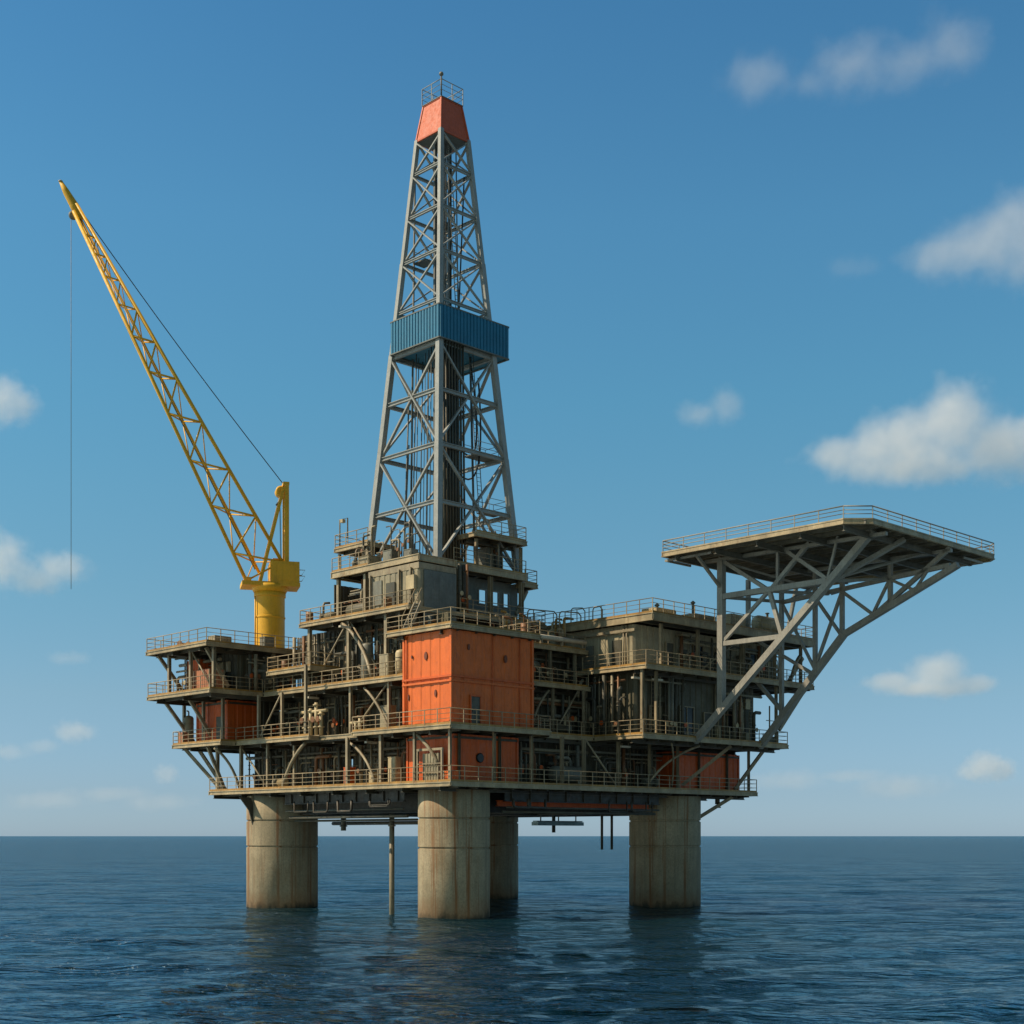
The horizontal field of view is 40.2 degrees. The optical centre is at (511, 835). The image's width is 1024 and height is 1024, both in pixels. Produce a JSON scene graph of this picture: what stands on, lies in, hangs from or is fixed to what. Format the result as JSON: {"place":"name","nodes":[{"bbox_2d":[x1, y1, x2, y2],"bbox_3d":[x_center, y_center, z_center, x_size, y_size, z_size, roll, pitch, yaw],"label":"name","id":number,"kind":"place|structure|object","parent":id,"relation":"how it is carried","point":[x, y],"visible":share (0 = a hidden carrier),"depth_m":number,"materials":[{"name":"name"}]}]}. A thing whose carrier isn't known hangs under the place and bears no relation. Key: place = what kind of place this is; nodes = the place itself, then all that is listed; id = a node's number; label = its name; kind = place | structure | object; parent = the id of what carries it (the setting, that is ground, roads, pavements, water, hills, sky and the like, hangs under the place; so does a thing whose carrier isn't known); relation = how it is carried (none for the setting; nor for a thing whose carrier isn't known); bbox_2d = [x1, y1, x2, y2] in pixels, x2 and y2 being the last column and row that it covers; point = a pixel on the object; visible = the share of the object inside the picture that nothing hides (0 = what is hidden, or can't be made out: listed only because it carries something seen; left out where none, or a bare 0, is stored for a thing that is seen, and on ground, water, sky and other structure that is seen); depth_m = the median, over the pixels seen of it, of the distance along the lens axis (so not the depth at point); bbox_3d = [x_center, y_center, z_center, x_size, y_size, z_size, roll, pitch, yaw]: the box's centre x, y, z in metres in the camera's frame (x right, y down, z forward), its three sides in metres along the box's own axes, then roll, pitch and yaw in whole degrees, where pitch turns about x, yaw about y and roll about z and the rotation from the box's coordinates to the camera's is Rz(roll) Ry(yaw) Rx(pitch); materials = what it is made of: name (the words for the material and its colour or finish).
{"place":"outdoors","nodes":[
{"label":"outdoors","id":0,"kind":"place"},
{"bbox_2d":[380,705,396,726],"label":"cabinet","id":1,"kind":"object","parent":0,"point":[393,716],"visible":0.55,"depth_m":100.03,"materials":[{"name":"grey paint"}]},
{"bbox_2d":[448,563,470,612],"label":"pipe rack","id":2,"kind":"object","parent":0,"point":[463,581],"visible":0.57,"depth_m":103.04,"materials":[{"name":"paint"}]},
{"bbox_2d":[469,577,517,618],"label":"shaker house","id":3,"kind":"structure","parent":0,"point":[476,585],"depth_m":107.86,"materials":[{"name":"metal"}]},
{"bbox_2d":[478,588,509,608],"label":"window frame","id":4,"kind":"structure","parent":3,"relation":"in","point":[508,594],"depth_m":107.96,"materials":[{"name":"grey metal"}]},
{"bbox_2d":[0,836,1023,1023],"bbox_3d":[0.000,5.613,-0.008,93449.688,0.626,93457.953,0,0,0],"label":"sea","id":5,"kind":"structure","parent":0,"point":[769,930],"depth_m":76.07,"materials":[{"name":"liquid"}]},
{"bbox_2d":[145,517,814,918],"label":"oil platform","id":6,"kind":"structure","parent":5,"relation":"in","point":[467,849],"depth_m":106.25,"materials":[{"name":"metal"}]},
{"bbox_2d":[58,180,304,647],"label":"pedestal crane","id":7,"kind":"object","parent":6,"relation":"on","point":[284,575],"visible":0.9,"depth_m":114.34,"materials":[{"name":"yellow paint"}]},
{"bbox_2d":[178,732,191,742],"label":"crate","id":8,"kind":"object","parent":6,"relation":"on","point":[185,735],"visible":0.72,"depth_m":113.44,"materials":[{"name":"paint"}]},
{"bbox_2d":[184,710,193,741],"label":"vertical tank","id":9,"kind":"object","parent":6,"relation":"on","point":[188,722],"visible":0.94,"depth_m":113.65,"materials":[{"name":"grey metal"}]},
{"bbox_2d":[188,659,211,670],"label":"crate","id":10,"kind":"object","parent":6,"relation":"on","point":[197,667],"visible":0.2,"depth_m":110.97,"materials":[{"name":"red paint"}]},
{"bbox_2d":[176,654,230,690],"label":"pipe rack","id":11,"kind":"object","parent":6,"relation":"on","point":[221,666],"visible":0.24,"depth_m":110.83,"materials":[{"name":"metal"}]},
{"bbox_2d":[193,668,224,688],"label":"crate","id":12,"kind":"object","parent":6,"relation":"on","point":[219,681],"visible":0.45,"depth_m":108.99,"materials":[{"name":"paint"}]},
{"bbox_2d":[208,635,231,641],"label":"crate","id":13,"kind":"object","parent":6,"relation":"on","point":[213,637],"visible":0.55,"depth_m":108.16,"materials":[{"name":"beige paint"}]},
{"bbox_2d":[196,700,256,740],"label":"red module","id":14,"kind":"object","parent":6,"relation":"on","point":[238,714],"visible":0.55,"depth_m":111.12,"materials":[{"name":"orange paint"}]},
{"bbox_2d":[216,716,220,738],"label":"door","id":15,"kind":"structure","parent":14,"relation":"in","point":[218,719],"depth_m":110.85,"materials":[{"name":"paint"}]},
{"bbox_2d":[258,657,270,690],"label":"vertical tank","id":16,"kind":"object","parent":6,"relation":"on","point":[264,669],"visible":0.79,"depth_m":110.21,"materials":[{"name":"grey metal"}]},
{"bbox_2d":[259,636,274,646],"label":"cabinet","id":17,"kind":"object","parent":6,"relation":"on","point":[267,640],"visible":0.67,"depth_m":111.43,"materials":[{"name":"grey metal"}]},
{"bbox_2d":[245,751,292,787],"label":"pipe rack","id":18,"kind":"object","parent":6,"relation":"on","point":[282,758],"visible":0.61,"depth_m":111.58,"materials":[{"name":"grey metal"}]},
{"bbox_2d":[245,654,292,690],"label":"pipe rack","id":19,"kind":"object","parent":6,"relation":"on","point":[251,670],"visible":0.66,"depth_m":109.84,"materials":[{"name":"grey metal"}]},
{"bbox_2d":[272,767,288,786],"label":"pump","id":20,"kind":"object","parent":6,"relation":"on","point":[277,780],"visible":0.55,"depth_m":108.96,"materials":[{"name":"beige metal"}]},
{"bbox_2d":[272,700,323,735],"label":"pipe rack","id":21,"kind":"object","parent":6,"relation":"on","point":[296,715],"visible":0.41,"depth_m":110.58,"materials":[{"name":"metal"}]},
{"bbox_2d":[300,702,327,735],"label":"valve manifold","id":22,"kind":"object","parent":6,"relation":"on","point":[316,718],"visible":0.81,"depth_m":104.81,"materials":[{"name":"beige metal"}]},
{"bbox_2d":[290,627,363,686],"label":"pipe rack","id":23,"kind":"object","parent":6,"relation":"on","point":[319,643],"visible":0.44,"depth_m":108.16,"materials":[{"name":"grey metal"}]},
{"bbox_2d":[296,746,358,785],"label":"pipe rack","id":24,"kind":"object","parent":6,"relation":"on","point":[323,755],"visible":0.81,"depth_m":106.62,"materials":[{"name":"beige metal"}]},
{"bbox_2d":[319,602,335,618],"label":"pump","id":25,"kind":"object","parent":6,"relation":"on","point":[323,613],"visible":0.48,"depth_m":108.41,"materials":[{"name":"beige metal"}]},
{"bbox_2d":[339,518,347,545],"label":"light mast","id":26,"kind":"object","parent":6,"relation":"on","point":[342,521],"visible":1,"depth_m":110.69,"materials":[{"name":"beige metal"}]},
{"bbox_2d":[324,695,372,734],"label":"pipe rack","id":27,"kind":"object","parent":6,"relation":"on","point":[337,718],"visible":0.69,"depth_m":105.71,"materials":[{"name":"metal"}]},
{"bbox_2d":[343,767,355,782],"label":"cabinet","id":28,"kind":"object","parent":6,"relation":"on","point":[352,779],"visible":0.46,"depth_m":101.51,"materials":[{"name":"red paint"}]},
{"bbox_2d":[350,715,362,729],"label":"valve set","id":29,"kind":"object","parent":6,"relation":"on","point":[355,724],"visible":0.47,"depth_m":100.87,"materials":[{"name":"beige paint"}]},
{"bbox_2d":[344,579,368,603],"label":"pipe rack","id":30,"kind":"object","parent":6,"relation":"on","point":[360,593],"visible":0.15,"depth_m":107.14,"materials":[{"name":"beige metal"}]},
{"bbox_2d":[345,601,368,613],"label":"horizontal tank","id":31,"kind":"object","parent":6,"relation":"on","point":[355,607],"visible":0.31,"depth_m":106.15,"materials":[{"name":"grey metal"}]},
{"bbox_2d":[347,525,379,565],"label":"mud manifold","id":32,"kind":"object","parent":6,"relation":"on","point":[362,545],"visible":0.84,"depth_m":105.85,"materials":[{"name":"beige metal"}]},
{"bbox_2d":[361,637,373,677],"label":"vertical tank","id":33,"kind":"object","parent":6,"relation":"on","point":[368,647],"visible":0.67,"depth_m":102.63,"materials":[{"name":"grey metal"}]},
{"bbox_2d":[359,555,380,563],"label":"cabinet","id":34,"kind":"object","parent":6,"relation":"on","point":[373,559],"visible":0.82,"depth_m":105.11,"materials":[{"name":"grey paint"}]},
{"bbox_2d":[368,772,378,782],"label":"cabinet","id":35,"kind":"object","parent":6,"relation":"on","point":[370,777],"visible":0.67,"depth_m":99.49,"materials":[{"name":"beige metal"}]},
{"bbox_2d":[356,742,405,782],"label":"pipe rack","id":36,"kind":"object","parent":6,"relation":"on","point":[398,747],"visible":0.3,"depth_m":102.38,"materials":[{"name":"metal"}]},
{"bbox_2d":[379,653,393,675],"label":"cabinet","id":37,"kind":"object","parent":6,"relation":"on","point":[387,657],"visible":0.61,"depth_m":100.26,"materials":[{"name":"grey metal"}]},
{"bbox_2d":[376,525,401,560],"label":"mud manifold","id":38,"kind":"object","parent":6,"relation":"on","point":[395,543],"visible":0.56,"depth_m":104.56,"materials":[{"name":"beige metal"}]},
{"bbox_2d":[377,691,401,725],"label":"pipe rack","id":39,"kind":"object","parent":6,"relation":"on","point":[399,698],"visible":0.16,"depth_m":101.13,"materials":[{"name":"grey metal"}]},
{"bbox_2d":[382,549,397,560],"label":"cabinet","id":40,"kind":"object","parent":6,"relation":"on","point":[390,554],"visible":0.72,"depth_m":103.43,"materials":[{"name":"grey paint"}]},
{"bbox_2d":[387,757,400,781],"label":"cabinet","id":41,"kind":"object","parent":6,"relation":"on","point":[394,762],"visible":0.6,"depth_m":98.06,"materials":[{"name":"beige metal"}]},
{"bbox_2d":[395,643,401,673],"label":"vertical tank","id":42,"kind":"object","parent":6,"relation":"on","point":[398,654],"visible":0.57,"depth_m":98.80,"materials":[{"name":"beige metal"}]},
{"bbox_2d":[366,615,438,676],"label":"pipe rack","id":43,"kind":"object","parent":6,"relation":"on","point":[393,643],"visible":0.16,"depth_m":103.69,"materials":[{"name":"metal"}]},
{"bbox_2d":[391,522,420,556],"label":"mud manifold","id":44,"kind":"object","parent":6,"relation":"on","point":[410,539],"visible":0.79,"depth_m":102.99,"materials":[{"name":"beige metal"}]},
{"bbox_2d":[404,548,418,555],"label":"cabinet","id":45,"kind":"object","parent":6,"relation":"on","point":[410,551],"visible":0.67,"depth_m":102.13,"materials":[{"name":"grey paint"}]},
{"bbox_2d":[368,562,455,624],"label":"drill floor house","id":46,"kind":"structure","parent":6,"relation":"on","point":[436,583],"depth_m":101.41,"materials":[{"name":"grey paint"}]},
{"bbox_2d":[373,580,381,605],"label":"door","id":47,"kind":"structure","parent":46,"relation":"in","point":[377,585],"depth_m":103.25,"materials":[{"name":"grey paint"}]},
{"bbox_2d":[386,582,394,604],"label":"door","id":48,"kind":"structure","parent":46,"relation":"in","point":[390,587],"depth_m":102.10,"materials":[{"name":"paint"}]},
{"bbox_2d":[402,588,422,628],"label":"stair","id":49,"kind":"object","parent":6,"relation":"on","point":[412,610],"visible":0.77,"depth_m":97.65,"materials":[{"name":"beige metal"}]},
{"bbox_2d":[417,747,443,779],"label":"door cage","id":50,"kind":"object","parent":6,"relation":"on","point":[428,760],"depth_m":94.84,"materials":[{"name":"beige metal"}]},
{"bbox_2d":[365,71,526,574],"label":"derrick","id":51,"kind":"object","parent":6,"relation":"on","point":[419,335],"visible":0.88,"depth_m":108.14,"materials":[{"name":"grey metal"}]},
{"bbox_2d":[443,339,445,557],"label":"drill pipe","id":52,"kind":"object","parent":51,"relation":"attached to","point":[444,523],"visible":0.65,"depth_m":104.73,"materials":[{"name":"metal"}]},
{"bbox_2d":[445,340,448,557],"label":"drill pipe","id":53,"kind":"object","parent":51,"relation":"attached to","point":[447,526],"visible":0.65,"depth_m":104.97,"materials":[{"name":"metal"}]},
{"bbox_2d":[447,359,448,493],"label":"drill pipe","id":54,"kind":"object","parent":51,"relation":"attached to","point":[448,463],"visible":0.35,"depth_m":105.81,"materials":[{"name":"metal"}]},
{"bbox_2d":[447,340,451,558],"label":"drill pipe","id":55,"kind":"object","parent":51,"relation":"attached to","point":[449,449],"visible":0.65,"depth_m":105.18,"materials":[{"name":"metal"}]},
{"bbox_2d":[450,341,454,559],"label":"drill pipe","id":56,"kind":"object","parent":51,"relation":"attached to","point":[451,356],"visible":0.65,"depth_m":105.40,"materials":[{"name":"metal"}]},
{"bbox_2d":[453,342,456,559],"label":"drill pipe","id":57,"kind":"object","parent":51,"relation":"attached to","point":[454,372],"visible":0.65,"depth_m":105.60,"materials":[{"name":"metal"}]},
{"bbox_2d":[456,343,459,560],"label":"drill pipe","id":58,"kind":"object","parent":51,"relation":"attached to","point":[458,480],"visible":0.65,"depth_m":105.79,"materials":[{"name":"metal"}]},
{"bbox_2d":[459,344,462,560],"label":"drill pipe","id":59,"kind":"object","parent":51,"relation":"attached to","point":[461,497],"visible":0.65,"depth_m":105.99,"materials":[{"name":"metal"}]},
{"bbox_2d":[462,345,465,561],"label":"drill pipe","id":60,"kind":"object","parent":51,"relation":"attached to","point":[463,426],"visible":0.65,"depth_m":106.20,"materials":[{"name":"metal"}]},
{"bbox_2d":[443,771,459,778],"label":"crate","id":61,"kind":"object","parent":6,"relation":"on","point":[457,774],"visible":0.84,"depth_m":93.06,"materials":[{"name":"orange metal"}]},
{"bbox_2d":[406,734,518,781],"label":"red module","id":62,"kind":"object","parent":6,"relation":"on","point":[471,750],"visible":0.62,"depth_m":96.29,"materials":[{"name":"orange paint"}]},
{"bbox_2d":[402,629,533,727],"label":"orange module","id":63,"kind":"object","parent":6,"relation":"on","point":[463,669],"visible":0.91,"depth_m":95.26,"materials":[{"name":"metal"}]},
{"bbox_2d":[470,695,481,723],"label":"door","id":64,"kind":"structure","parent":63,"relation":"in","point":[475,702],"depth_m":94.49,"materials":[{"name":"paint"}]},
{"bbox_2d":[478,547,500,567],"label":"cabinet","id":65,"kind":"object","parent":6,"relation":"on","point":[485,550],"visible":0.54,"depth_m":107.47,"materials":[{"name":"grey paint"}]},
{"bbox_2d":[491,531,507,567],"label":"mud manifold","id":66,"kind":"object","parent":6,"relation":"on","point":[496,551],"visible":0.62,"depth_m":107.19,"materials":[{"name":"beige metal"}]},
{"bbox_2d":[488,613,514,628],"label":"pipe manifold","id":67,"kind":"object","parent":6,"relation":"on","point":[510,619],"visible":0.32,"depth_m":102.67,"materials":[{"name":"metal"}]},
{"bbox_2d":[501,610,529,630],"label":"pipe manifold","id":68,"kind":"object","parent":6,"relation":"on","point":[505,612],"visible":0.3,"depth_m":104.02,"materials":[{"name":"metal"}]},
{"bbox_2d":[520,615,547,641],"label":"pipe manifold","id":69,"kind":"object","parent":6,"relation":"on","point":[536,625],"visible":0.29,"depth_m":104.92,"materials":[{"name":"metal"}]},
{"bbox_2d":[519,742,588,783],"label":"pipe rack","id":70,"kind":"object","parent":6,"relation":"on","point":[575,755],"visible":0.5,"depth_m":101.80,"materials":[{"name":"metal"}]},
{"bbox_2d":[534,653,580,683],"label":"pipe rack","id":71,"kind":"object","parent":6,"relation":"on","point":[537,664],"visible":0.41,"depth_m":105.46,"materials":[{"name":"beige metal"}]},
{"bbox_2d":[534,693,587,733],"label":"pipe rack","id":72,"kind":"object","parent":6,"relation":"on","point":[562,702],"visible":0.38,"depth_m":104.43,"materials":[{"name":"metal"}]},
{"bbox_2d":[549,617,573,645],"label":"pipe manifold","id":73,"kind":"object","parent":6,"relation":"on","point":[563,630],"visible":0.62,"depth_m":106.83,"materials":[{"name":"metal"}]},
{"bbox_2d":[554,713,571,732],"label":"pump","id":74,"kind":"object","parent":6,"relation":"on","point":[564,727],"visible":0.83,"depth_m":103.50,"materials":[{"name":"beige metal"}]},
{"bbox_2d":[540,634,586,648],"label":"long pipe","id":75,"kind":"object","parent":6,"relation":"on","point":[567,640],"visible":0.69,"depth_m":104.29,"materials":[{"name":"grey metal"}]},
{"bbox_2d":[547,761,581,783],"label":"horizontal tank","id":76,"kind":"object","parent":6,"relation":"on","point":[570,769],"visible":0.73,"depth_m":101.82,"materials":[{"name":"grey metal"}]},
{"bbox_2d":[581,674,625,734],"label":"pipe rack","id":77,"kind":"object","parent":6,"relation":"on","point":[599,712],"visible":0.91,"depth_m":105.19,"materials":[{"name":"metal"}]},
{"bbox_2d":[590,748,662,786],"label":"pipe rack","id":78,"kind":"object","parent":6,"relation":"on","point":[637,769],"visible":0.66,"depth_m":107.89,"materials":[{"name":"metal"}]},
{"bbox_2d":[641,766,658,786],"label":"pump","id":79,"kind":"object","parent":6,"relation":"on","point":[654,782],"visible":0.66,"depth_m":108.06,"materials":[{"name":"beige metal"}]},
{"bbox_2d":[543,624,772,739],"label":"crew quarters","id":80,"kind":"structure","parent":6,"relation":"on","point":[700,702],"depth_m":106.52,"materials":[{"name":"beige metal"}]},
{"bbox_2d":[612,640,621,665],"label":"door","id":81,"kind":"structure","parent":80,"relation":"in","point":[616,644],"depth_m":105.11,"materials":[{"name":"paint"}]},
{"bbox_2d":[648,705,661,732],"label":"door","id":82,"kind":"structure","parent":80,"relation":"in","point":[649,706],"depth_m":104.83,"materials":[{"name":"paint"}]},
{"bbox_2d":[665,641,674,665],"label":"door","id":83,"kind":"structure","parent":80,"relation":"in","point":[669,646],"depth_m":106.79,"materials":[{"name":"paint"}]},
{"bbox_2d":[679,706,694,734],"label":"door","id":84,"kind":"structure","parent":80,"relation":"in","point":[689,713],"depth_m":108.02,"materials":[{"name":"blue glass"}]},
{"bbox_2d":[692,645,703,659],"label":"window","id":85,"kind":"structure","parent":80,"relation":"in","point":[693,646],"depth_m":109.38,"materials":[{"name":"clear glass"}]},
{"bbox_2d":[703,712,712,736],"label":"door","id":86,"kind":"structure","parent":80,"relation":"in","point":[706,715],"depth_m":109.67,"materials":[{"name":"paint"}]},
{"bbox_2d":[726,708,743,733],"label":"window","id":87,"kind":"structure","parent":80,"relation":"in","point":[728,718],"depth_m":111.64,"materials":[{"name":"black glass"}]},
{"bbox_2d":[746,653,756,668],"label":"window","id":88,"kind":"structure","parent":80,"relation":"in","point":[754,656],"depth_m":114.26,"materials":[{"name":"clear glass"}]},
{"bbox_2d":[642,607,675,613],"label":"ventilation box","id":89,"kind":"object","parent":6,"relation":"on","point":[661,610],"visible":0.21,"depth_m":106.49,"materials":[{"name":"beige paint"}]},
{"bbox_2d":[644,675,686,734],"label":"pipe rack","id":90,"kind":"object","parent":6,"relation":"on","point":[672,698],"visible":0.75,"depth_m":105.45,"materials":[{"name":"metal"}]},
{"bbox_2d":[656,751,739,789],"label":"red module","id":91,"kind":"object","parent":6,"relation":"on","point":[722,766],"visible":0.45,"depth_m":112.72,"materials":[{"name":"orange paint"}]},
{"bbox_2d":[685,613,715,620],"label":"ventilation box","id":92,"kind":"object","parent":6,"relation":"on","point":[701,617],"visible":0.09,"depth_m":108.67,"materials":[{"name":"beige paint"}]},
{"bbox_2d":[679,635,778,679],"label":"pipe rack","id":93,"kind":"object","parent":6,"relation":"on","point":[760,650],"visible":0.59,"depth_m":110.88,"materials":[{"name":"beige metal"}]},
{"bbox_2d":[716,613,745,625],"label":"ventilation box","id":94,"kind":"object","parent":6,"relation":"on","point":[732,618],"visible":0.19,"depth_m":110.96,"materials":[{"name":"beige paint"}]},
{"bbox_2d":[716,689,761,740],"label":"pipe rack","id":95,"kind":"object","parent":6,"relation":"on","point":[736,710],"visible":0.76,"depth_m":111.67,"materials":[{"name":"beige metal"}]},
{"bbox_2d":[661,505,994,748],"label":"helideck","id":96,"kind":"object","parent":6,"relation":"attached to","point":[824,557],"visible":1,"depth_m":102.48,"materials":[{"name":"paint"}]},
{"bbox_2d":[0,0,1023,835],"label":"sky","id":97,"kind":"structure","parent":0,"point":[747,261],"materials":[{"name":"blue"}]},
{"bbox_2d":[751,613,777,631],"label":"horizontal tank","id":98,"kind":"object","parent":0,"point":[765,624],"visible":0.59,"depth_m":113.80,"materials":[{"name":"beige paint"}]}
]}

